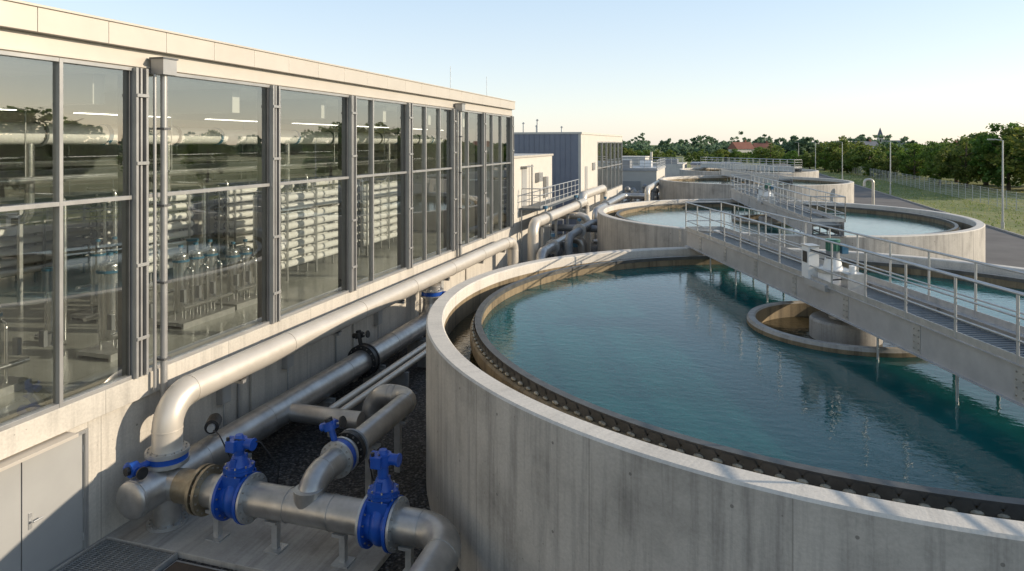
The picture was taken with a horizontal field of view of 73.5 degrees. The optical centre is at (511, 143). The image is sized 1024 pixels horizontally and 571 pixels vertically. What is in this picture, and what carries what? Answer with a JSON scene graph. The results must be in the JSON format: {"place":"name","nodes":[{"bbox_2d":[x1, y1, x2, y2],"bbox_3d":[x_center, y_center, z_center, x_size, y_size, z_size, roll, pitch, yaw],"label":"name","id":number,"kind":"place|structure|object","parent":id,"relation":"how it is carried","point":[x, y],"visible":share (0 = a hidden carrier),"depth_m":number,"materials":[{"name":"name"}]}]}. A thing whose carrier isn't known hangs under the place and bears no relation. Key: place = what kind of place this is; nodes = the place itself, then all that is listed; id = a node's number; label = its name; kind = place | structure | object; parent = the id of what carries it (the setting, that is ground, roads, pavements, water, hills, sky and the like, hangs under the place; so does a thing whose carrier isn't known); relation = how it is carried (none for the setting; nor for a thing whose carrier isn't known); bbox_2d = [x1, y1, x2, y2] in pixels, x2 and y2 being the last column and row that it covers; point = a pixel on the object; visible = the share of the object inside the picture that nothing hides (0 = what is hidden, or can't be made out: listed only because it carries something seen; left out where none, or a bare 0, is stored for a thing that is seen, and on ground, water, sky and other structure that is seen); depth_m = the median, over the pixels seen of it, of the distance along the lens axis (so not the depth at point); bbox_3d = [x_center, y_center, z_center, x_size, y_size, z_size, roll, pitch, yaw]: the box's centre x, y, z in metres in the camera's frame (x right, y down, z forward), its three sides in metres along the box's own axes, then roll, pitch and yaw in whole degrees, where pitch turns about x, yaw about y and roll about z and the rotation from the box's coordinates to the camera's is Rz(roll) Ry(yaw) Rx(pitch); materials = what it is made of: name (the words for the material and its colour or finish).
{"place":"outdoors","nodes":[
{"label":"outdoors","id":0,"kind":"place"},
{"bbox_2d":[162,232,596,570],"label":"gravel","id":1,"kind":"structure","parent":0,"point":[294,449],"depth_m":14.87,"materials":[{"name":"grey gravel"}]},
{"bbox_2d":[59,540,177,570],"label":"floor grating","id":2,"kind":"object","parent":1,"relation":"on","point":[107,555],"visible":1,"depth_m":11.00,"materials":[{"name":"metal"}]},
{"bbox_2d":[163,560,224,570],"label":"access cover","id":3,"kind":"object","parent":1,"relation":"on","point":[177,565],"visible":1,"depth_m":10.84,"materials":[{"name":"metal"}]},
{"bbox_2d":[51,504,390,570],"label":"concrete pad","id":4,"kind":"object","parent":1,"relation":"on","point":[240,547],"visible":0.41,"depth_m":11.33,"materials":[{"name":"grey concrete"}]},
{"bbox_2d":[0,117,512,545],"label":"walls","id":5,"kind":"structure","parent":1,"relation":"on","point":[117,419],"depth_m":16.20,"materials":[{"name":"concrete"}]},
{"bbox_2d":[0,428,88,570],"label":"door","id":6,"kind":"structure","parent":5,"relation":"attached to","point":[44,505],"depth_m":10.62,"materials":[{"name":"grey paint"}]},
{"bbox_2d":[0,106,458,276],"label":"overhead header pipe","id":7,"kind":"object","parent":5,"relation":"attached to","point":[30,136],"visible":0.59,"depth_m":17.98,"materials":[{"name":"metal"}]},
{"bbox_2d":[0,56,505,417],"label":"window glass","id":8,"kind":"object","parent":5,"relation":"on","point":[90,95],"depth_m":16.78,"materials":[{"name":"glass"}]},
{"bbox_2d":[0,306,47,396],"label":"filter vessel skid","id":9,"kind":"object","parent":8,"relation":"on","point":[9,384],"visible":1,"depth_m":12.30,"materials":[{"name":"metal"}]},
{"bbox_2d":[0,198,98,281],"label":"membrane rack","id":10,"kind":"object","parent":8,"relation":"on","point":[37,241],"visible":0.68,"depth_m":21.89,"materials":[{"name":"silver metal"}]},
{"bbox_2d":[8,181,205,345],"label":"pipes","id":11,"kind":"object","parent":8,"relation":"on","point":[47,281],"visible":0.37,"depth_m":15.05,"materials":[{"name":"silver metal"}]},
{"bbox_2d":[70,236,152,322],"bbox_3d":[-10.398,3.435,17.937,0.900,1.990,1.800,0,0,17],"label":"filter vessel skid","id":12,"kind":"object","parent":8,"relation":"on","point":[97,254],"visible":0.35,"depth_m":17.32,"materials":[{"name":"metal"}]},
{"bbox_2d":[76,252,152,361],"bbox_3d":[-8.398,3.360,14.568,0.900,2.140,1.130,0,0,17],"label":"filter vessel skid","id":13,"kind":"object","parent":8,"relation":"on","point":[106,315],"visible":0.56,"depth_m":14.21,"materials":[{"name":"metal"}]},
{"bbox_2d":[87,187,194,282],"bbox_3d":[-11.722,2.860,21.761,1.295,3.140,3.385,0,0,17],"label":"membrane rack","id":14,"kind":"object","parent":8,"relation":"on","point":[108,223],"visible":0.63,"depth_m":21.70,"materials":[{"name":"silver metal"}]},
{"bbox_2d":[0,157,337,304],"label":"interior walkway","id":15,"kind":"structure","parent":8,"relation":"on","point":[8,200],"depth_m":21.15,"materials":[{"name":"metal"}]},
{"bbox_2d":[157,239,234,329],"bbox_3d":[-7.978,3.460,17.300,0.900,1.940,1.800,0,0,17],"label":"filter vessel skid","id":16,"kind":"object","parent":8,"relation":"on","point":[195,277],"visible":1,"depth_m":17.14,"materials":[{"name":"metal"}]},
{"bbox_2d":[209,239,256,309],"bbox_3d":[-7.561,3.560,19.002,0.900,1.740,1.300,0,0,17],"label":"filter vessel skid","id":17,"kind":"object","parent":8,"relation":"on","point":[238,274],"visible":0.98,"depth_m":18.73,"materials":[{"name":"metal"}]},
{"bbox_2d":[203,179,294,262],"bbox_3d":[-10.188,2.860,27.043,1.060,3.140,4.385,0,0,17],"label":"membrane rack","id":18,"kind":"object","parent":8,"relation":"on","point":[233,230],"visible":0.54,"depth_m":25.44,"materials":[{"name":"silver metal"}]},
{"bbox_2d":[281,185,337,280],"bbox_3d":[-7.230,2.860,23.730,1.060,3.140,4.185,0,0,17],"label":"membrane rack","id":19,"kind":"object","parent":8,"relation":"on","point":[309,233],"visible":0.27,"depth_m":23.62,"materials":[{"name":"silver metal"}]},
{"bbox_2d":[290,173,337,238],"bbox_3d":[-8.722,2.860,31.824,1.060,3.140,4.385,0,0,17],"label":"membrane rack","id":20,"kind":"object","parent":8,"relation":"on","point":[326,183],"visible":0.17,"depth_m":30.41,"materials":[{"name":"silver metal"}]},
{"bbox_2d":[357,178,396,255],"bbox_3d":[-5.646,2.860,28.893,1.060,3.140,4.585,0,0,17],"label":"membrane rack","id":21,"kind":"object","parent":8,"relation":"on","point":[385,217],"visible":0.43,"depth_m":28.32,"materials":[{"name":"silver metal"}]},
{"bbox_2d":[0,50,513,430],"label":"window frames","id":22,"kind":"structure","parent":5,"relation":"attached to","point":[133,196],"depth_m":15.76,"materials":[{"name":"grey metal"}]},
{"bbox_2d":[149,57,464,398],"bbox_3d":[-4.193,1.645,19.616,0.320,6.410,15.210,0,0,17],"label":"downpipe","id":23,"kind":"object","parent":22,"relation":"attached to","point":[163,68],"visible":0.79,"depth_m":12.48,"materials":[{"name":"metal"}]},
{"bbox_2d":[0,0,515,115],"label":"roof","id":24,"kind":"structure","parent":5,"relation":"on","point":[35,29],"depth_m":13.45,"materials":[{"name":"metal"}]},
{"bbox_2d":[213,336,379,483],"bbox_3d":[-4.964,5.653,13.999,3.416,2.008,8.424,0,0,-19],"label":"electric cable","id":25,"kind":"object","parent":5,"relation":"attached to","point":[238,402],"visible":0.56,"depth_m":12.57,"materials":[{"name":"black plastic"}]},
{"bbox_2d":[216,280,443,426],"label":"brackets","id":26,"kind":"object","parent":5,"relation":"attached to","point":[223,396],"visible":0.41,"depth_m":16.25,"materials":[{"name":"metal"}]},
{"bbox_2d":[116,283,441,532],"bbox_3d":[-4.434,5.740,17.259,0.720,2.020,12.638,0,0,17],"label":"header pipe","id":27,"kind":"object","parent":1,"relation":"on","point":[136,499],"visible":0.77,"depth_m":14.17,"materials":[{"name":"metal"}]},
{"bbox_2d":[123,440,189,479],"bbox_3d":[-6.100,5.465,11.829,0.710,0.284,1.109,0,0,17],"label":"butterfly valve","id":28,"kind":"object","parent":27,"relation":"on","point":[137,469],"visible":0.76,"depth_m":11.68,"materials":[{"name":"blue paint"}]},
{"bbox_2d":[204,413,221,433],"bbox_3d":[-5.663,5.360,13.017,0.260,0.380,0.594,0,0,-14],"label":"pressure gauge","id":29,"kind":"object","parent":27,"relation":"on","point":[214,421],"visible":0.99,"depth_m":12.82,"materials":[{"name":"black metal"}]},
{"bbox_2d":[144,237,518,461],"bbox_3d":[-3.233,5.386,21.711,1.128,2.329,20.898,0,0,17],"label":"overhead process pipe","id":30,"kind":"object","parent":27,"relation":"attached to","point":[180,396],"visible":0.97,"depth_m":14.63,"materials":[{"name":"metal"}]},
{"bbox_2d":[348,330,379,377],"bbox_3d":[-4.024,5.691,18.597,0.880,1.268,0.284,0,0,17],"label":"butterfly valve","id":31,"kind":"object","parent":27,"relation":"attached to","point":[370,349],"visible":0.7,"depth_m":18.51,"materials":[{"name":"black metal"}]},
{"bbox_2d":[421,288,445,298],"bbox_3d":[-2.489,5.000,22.956,1.147,0.284,0.802,0,0,17],"label":"butterfly valve","id":32,"kind":"object","parent":27,"relation":"attached to","point":[430,294],"visible":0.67,"depth_m":22.68,"materials":[{"name":"blue paint"}]},
{"bbox_2d":[166,384,460,570],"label":"branch process pipe","id":33,"kind":"object","parent":1,"relation":"on","point":[308,501],"visible":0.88,"depth_m":11.15,"materials":[{"name":"metal"}]},
{"bbox_2d":[209,433,266,524],"bbox_3d":[-4.560,5.577,11.461,0.594,1.423,0.806,0,0,17],"label":"gate valve","id":34,"kind":"object","parent":33,"relation":"attached to","point":[238,477],"visible":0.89,"depth_m":11.27,"materials":[{"name":"blue paint"}]},
{"bbox_2d":[319,416,358,477],"bbox_3d":[-3.038,5.265,11.967,0.692,1.034,0.284,0,0,17],"label":"butterfly valve","id":35,"kind":"object","parent":33,"relation":"attached to","point":[345,445],"visible":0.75,"depth_m":11.90,"materials":[{"name":"blue paint"}]},
{"bbox_2d":[355,448,409,553],"bbox_3d":[-2.007,5.527,10.678,0.594,1.523,0.806,0,0,17],"label":"gate valve","id":36,"kind":"object","parent":33,"relation":"attached to","point":[383,501],"visible":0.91,"depth_m":10.48,"materials":[{"name":"blue paint"}]},
{"bbox_2d":[327,342,425,436],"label":"bore pipes","id":37,"kind":"object","parent":1,"relation":"on","point":[354,400],"visible":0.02,"depth_m":18.03,"materials":[{"name":"metal"}]},
{"bbox_2d":[511,153,552,262],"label":"annex building","id":38,"kind":"structure","parent":1,"relation":"on","point":[532,170],"depth_m":37.20,"materials":[{"name":"grey paint"}]},
{"bbox_2d":[521,179,578,262],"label":"service platform","id":39,"kind":"structure","parent":1,"relation":"on","point":[553,201],"depth_m":37.28,"materials":[{"name":"metal"}]},
{"bbox_2d":[514,132,622,233],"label":"walls","id":40,"kind":"structure","parent":1,"relation":"on","point":[574,156],"depth_m":51.41,"materials":[{"name":"grey paint"}]},
{"bbox_2d":[522,119,562,131],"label":"roof vents","id":41,"kind":"object","parent":40,"relation":"on","point":[536,126],"visible":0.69,"depth_m":54.05,"materials":[{"name":"metal"}]},
{"bbox_2d":[597,142,621,194],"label":"windows","id":42,"kind":"structure","parent":40,"relation":"attached to","point":[609,165],"depth_m":63.97,"materials":[{"name":"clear glass"}]},
{"bbox_2d":[528,185,644,260],"bbox_3d":[4.913,5.000,42.979,3.409,3.500,35.433,0,0,17],"label":"yard pipework","id":43,"kind":"object","parent":1,"relation":"on","point":[576,239],"visible":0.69,"depth_m":37.87,"materials":[{"name":"metal"}]},
{"bbox_2d":[619,180,658,202],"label":"valve manifold","id":44,"kind":"object","parent":1,"relation":"on","point":[651,191],"visible":0.53,"depth_m":67.22,"materials":[{"name":"metal"}]},
{"bbox_2d":[622,158,665,192],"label":"plant room","id":45,"kind":"object","parent":1,"relation":"on","point":[647,172],"visible":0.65,"depth_m":79.37,"materials":[{"name":"grey paint"}]},
{"bbox_2d":[622,152,741,176],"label":"inlet works","id":46,"kind":"structure","parent":1,"relation":"on","point":[673,167],"depth_m":111.06,"materials":[{"name":"concrete"}]},
{"bbox_2d":[426,247,1023,570],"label":"clarifier tank","id":47,"kind":"object","parent":1,"relation":"on","point":[667,409],"visible":0.83,"depth_m":9.97,"materials":[{"name":"concrete"}]},
{"bbox_2d":[679,201,1023,407],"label":"clarifier bridge","id":48,"kind":"structure","parent":47,"relation":"on","point":[981,350],"depth_m":12.70,"materials":[{"name":"metal"}]},
{"bbox_2d":[800,238,863,294],"bbox_3d":[6.984,2.605,14.842,0.840,1.050,1.400,0,0,-3],"label":"scraper drive unit","id":49,"kind":"object","parent":48,"relation":"on","point":[809,258],"visible":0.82,"depth_m":14.80,"materials":[{"name":"metal"}]},
{"bbox_2d":[679,168,818,177],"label":"clarifier tank","id":50,"kind":"object","parent":1,"relation":"on","point":[711,171],"visible":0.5,"depth_m":89.79,"materials":[{"name":"concrete"}]},
{"bbox_2d":[697,157,801,171],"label":"clarifier bridge","id":51,"kind":"structure","parent":50,"relation":"on","point":[719,165],"depth_m":93.36,"materials":[{"name":"metal"}]},
{"bbox_2d":[659,175,853,202],"bbox_3d":[23.894,5.110,68.191,18.120,3.280,18.120,0,0,17],"label":"clarifier tank","id":52,"kind":"object","parent":1,"relation":"on","point":[697,187],"visible":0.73,"depth_m":62.61,"materials":[{"name":"concrete"}]},
{"bbox_2d":[719,162,792,184],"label":"clarifier bridge","id":53,"kind":"structure","parent":52,"relation":"on","point":[728,172],"depth_m":66.37,"materials":[{"name":"metal"}]},
{"bbox_2d":[597,199,984,262],"bbox_3d":[13.561,5.110,35.588,18.120,3.280,18.120,0,0,17],"label":"clarifier tank","id":54,"kind":"object","parent":1,"relation":"on","point":[643,224],"visible":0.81,"depth_m":32.89,"materials":[{"name":"concrete"}]},
{"bbox_2d":[729,175,846,236],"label":"clarifier bridge","id":55,"kind":"structure","parent":54,"relation":"on","point":[788,208],"depth_m":30.76,"materials":[{"name":"metal"}]},
{"bbox_2d":[757,183,777,204],"bbox_3d":[13.272,2.605,35.550,0.840,1.050,1.400,0,0,8],"label":"scraper drive unit","id":56,"kind":"object","parent":55,"relation":"on","point":[760,192],"visible":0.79,"depth_m":35.51,"materials":[{"name":"metal"}]},
{"bbox_2d":[21,0,1023,144],"label":"sky","id":57,"kind":"structure","parent":0,"point":[922,71],"materials":[{"name":"blue"}]},
{"bbox_2d":[629,145,1023,234],"bbox_3d":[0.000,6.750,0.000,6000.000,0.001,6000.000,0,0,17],"label":"ground","id":58,"kind":"structure","parent":0,"point":[1018,189],"depth_m":87.28,"materials":[{"name":"green plant"}]},
{"bbox_2d":[622,148,636,155],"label":"broadleaf tree","id":59,"kind":"object","parent":58,"relation":"on","point":[628,152],"visible":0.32,"depth_m":234.56,"materials":[{"name":"green plant"}]},
{"bbox_2d":[647,149,665,161],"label":"broadleaf tree","id":60,"kind":"object","parent":58,"relation":"on","point":[656,153],"visible":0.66,"depth_m":234.72,"materials":[{"name":"green plant"}]},
{"bbox_2d":[712,149,731,160],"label":"broadleaf tree","id":61,"kind":"object","parent":58,"relation":"on","point":[725,154],"visible":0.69,"depth_m":234.15,"materials":[{"name":"green plant"}]},
{"bbox_2d":[729,149,741,161],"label":"broadleaf tree","id":62,"kind":"object","parent":58,"relation":"on","point":[734,152],"visible":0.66,"depth_m":235.15,"materials":[{"name":"green plant"}]},
{"bbox_2d":[727,140,754,153],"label":"village house","id":63,"kind":"structure","parent":58,"relation":"on","point":[744,146],"depth_m":299.41,"materials":[{"name":"red tile"}]},
{"bbox_2d":[749,147,769,162],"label":"broadleaf tree","id":64,"kind":"object","parent":58,"relation":"on","point":[751,156],"visible":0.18,"depth_m":207.95,"materials":[{"name":"green plant"}]},
{"bbox_2d":[753,141,772,148],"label":"village house","id":65,"kind":"structure","parent":58,"relation":"on","point":[762,145],"depth_m":301.63,"materials":[{"name":"red tile"}]},
{"bbox_2d":[752,143,785,164],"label":"broadleaf tree","id":66,"kind":"object","parent":58,"relation":"on","point":[761,151],"visible":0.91,"depth_m":196.20,"materials":[{"name":"green plant"}]},
{"bbox_2d":[622,131,951,156],"bbox_3d":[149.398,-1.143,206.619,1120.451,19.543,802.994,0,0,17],"label":"distant tree line","id":67,"kind":"object","parent":58,"relation":"on","point":[681,147],"visible":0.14,"depth_m":399.96,"materials":[{"name":"green plant"}]},
{"bbox_2d":[783,150,801,165],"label":"broadleaf tree","id":68,"kind":"object","parent":58,"relation":"on","point":[791,154],"visible":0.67,"depth_m":186.00,"materials":[{"name":"green plant"}]},
{"bbox_2d":[624,149,989,181],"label":"hedgerow","id":69,"kind":"object","parent":58,"relation":"on","point":[835,165],"visible":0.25,"depth_m":228.74,"materials":[{"name":"green plant"}]},
{"bbox_2d":[797,153,820,168],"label":"broadleaf tree","id":70,"kind":"object","parent":58,"relation":"on","point":[807,160],"visible":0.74,"depth_m":176.54,"materials":[{"name":"green plant"}]},
{"bbox_2d":[812,152,835,170],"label":"broadleaf tree","id":71,"kind":"object","parent":58,"relation":"on","point":[823,162],"visible":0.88,"depth_m":168.15,"materials":[{"name":"green plant"}]},
{"bbox_2d":[813,135,859,170],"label":"broadleaf tree","id":72,"kind":"object","parent":58,"relation":"on","point":[834,150],"visible":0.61,"depth_m":168.09,"materials":[{"name":"green plant"}]},
{"bbox_2d":[836,141,842,179],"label":"street lamp","id":73,"kind":"object","parent":58,"relation":"on","point":[842,159],"visible":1,"depth_m":127.25,"materials":[{"name":"metal"}]},
{"bbox_2d":[841,152,861,172],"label":"broadleaf tree","id":74,"kind":"object","parent":58,"relation":"on","point":[848,167],"visible":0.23,"depth_m":153.92,"materials":[{"name":"green plant"}]},
{"bbox_2d":[844,141,872,161],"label":"broadleaf tree","id":75,"kind":"object","parent":58,"relation":"on","point":[860,143],"visible":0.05,"depth_m":175.69,"materials":[{"name":"green plant"}]},
{"bbox_2d":[854,139,880,147],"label":"village house","id":76,"kind":"structure","parent":58,"relation":"on","point":[872,143],"depth_m":290.09,"materials":[{"name":"stone"}]},
{"bbox_2d":[843,145,892,171],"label":"broadleaf tree","id":77,"kind":"object","parent":58,"relation":"on","point":[862,157],"visible":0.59,"depth_m":147.31,"materials":[{"name":"green plant"}]},
{"bbox_2d":[863,178,874,204],"bbox_3d":[31.210,4.895,59.986,0.921,3.710,0.227,0,0,17],"label":"bent vent pipe","id":78,"kind":"object","parent":58,"relation":"on","point":[873,188],"visible":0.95,"depth_m":59.83,"materials":[{"name":"metal"}]},
{"bbox_2d":[874,151,899,167],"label":"broadleaf tree","id":79,"kind":"object","parent":58,"relation":"on","point":[888,154],"visible":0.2,"depth_m":141.32,"materials":[{"name":"green plant"}]},
{"bbox_2d":[871,153,903,177],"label":"broadleaf tree","id":80,"kind":"object","parent":58,"relation":"on","point":[885,167],"visible":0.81,"depth_m":133.80,"materials":[{"name":"green plant"}]},
{"bbox_2d":[870,143,905,165],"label":"broadleaf tree","id":81,"kind":"object","parent":58,"relation":"on","point":[893,146],"visible":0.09,"depth_m":155.35,"materials":[{"name":"green plant"}]},
{"bbox_2d":[887,141,890,193],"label":"street lamp","id":82,"kind":"object","parent":58,"relation":"on","point":[890,167],"visible":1,"depth_m":90.83,"materials":[{"name":"metal"}]},
{"bbox_2d":[895,143,927,178],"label":"broadleaf tree","id":83,"kind":"object","parent":58,"relation":"on","point":[913,165],"visible":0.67,"depth_m":128.74,"materials":[{"name":"green plant"}]},
{"bbox_2d":[898,149,925,177],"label":"broadleaf tree","id":84,"kind":"object","parent":58,"relation":"on","point":[910,170],"visible":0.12,"depth_m":134.23,"materials":[{"name":"green plant"}]},
{"bbox_2d":[908,141,939,175],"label":"broadleaf tree","id":85,"kind":"object","parent":58,"relation":"on","point":[931,143],"visible":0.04,"depth_m":140.25,"materials":[{"name":"green plant"}]},
{"bbox_2d":[843,165,1023,211],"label":"wire fence","id":86,"kind":"object","parent":58,"relation":"on","point":[953,188],"visible":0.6,"depth_m":86.86,"materials":[{"name":"metal"}]},
{"bbox_2d":[914,142,963,185],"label":"broadleaf tree","id":87,"kind":"object","parent":58,"relation":"on","point":[932,153],"visible":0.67,"depth_m":108.76,"materials":[{"name":"green plant"}]},
{"bbox_2d":[923,137,991,182],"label":"broadleaf tree","id":88,"kind":"object","parent":58,"relation":"on","point":[953,142],"visible":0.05,"depth_m":117.69,"materials":[{"name":"green plant"}]},
{"bbox_2d":[931,137,997,187],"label":"broadleaf tree","id":89,"kind":"object","parent":58,"relation":"on","point":[965,173],"visible":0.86,"depth_m":104.20,"materials":[{"name":"green plant"}]},
{"bbox_2d":[956,132,987,180],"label":"broadleaf tree","id":90,"kind":"object","parent":58,"relation":"on","point":[969,135],"visible":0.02,"depth_m":123.66,"materials":[{"name":"green plant"}]},
{"bbox_2d":[955,131,1015,184],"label":"broadleaf tree","id":91,"kind":"object","parent":58,"relation":"on","point":[974,136],"visible":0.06,"depth_m":110.42,"materials":[{"name":"green plant"}]},
{"bbox_2d":[967,122,1023,190],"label":"broadleaf tree","id":92,"kind":"object","parent":58,"relation":"on","point":[993,145],"visible":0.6,"depth_m":98.66,"materials":[{"name":"green plant"}]},
{"bbox_2d":[987,139,1004,228],"bbox_3d":[38.536,3.185,54.601,1.167,7.130,0.240,0,0,17],"label":"street lamp","id":93,"kind":"object","parent":58,"relation":"on","point":[1002,224],"visible":1,"depth_m":54.41,"materials":[{"name":"metal"}]},
{"bbox_2d":[984,126,1023,183],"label":"broadleaf tree","id":94,"kind":"object","parent":58,"relation":"on","point":[1016,148],"visible":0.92,"depth_m":94.90,"materials":[{"name":"green plant"}]},
{"bbox_2d":[877,128,904,143],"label":"church","id":95,"kind":"structure","parent":0,"point":[879,133],"depth_m":597.87,"materials":[{"name":"stone"}]},
{"bbox_2d":[774,162,1023,267],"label":"road","id":96,"kind":"structure","parent":0,"point":[1004,248],"depth_m":48.66,"materials":[{"name":"concrete"}]},
{"bbox_2d":[765,164,1023,237],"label":"kerb","id":97,"kind":"structure","parent":96,"relation":"on","point":[1013,233],"depth_m":71.48,"materials":[{"name":"concrete"}]}
]}

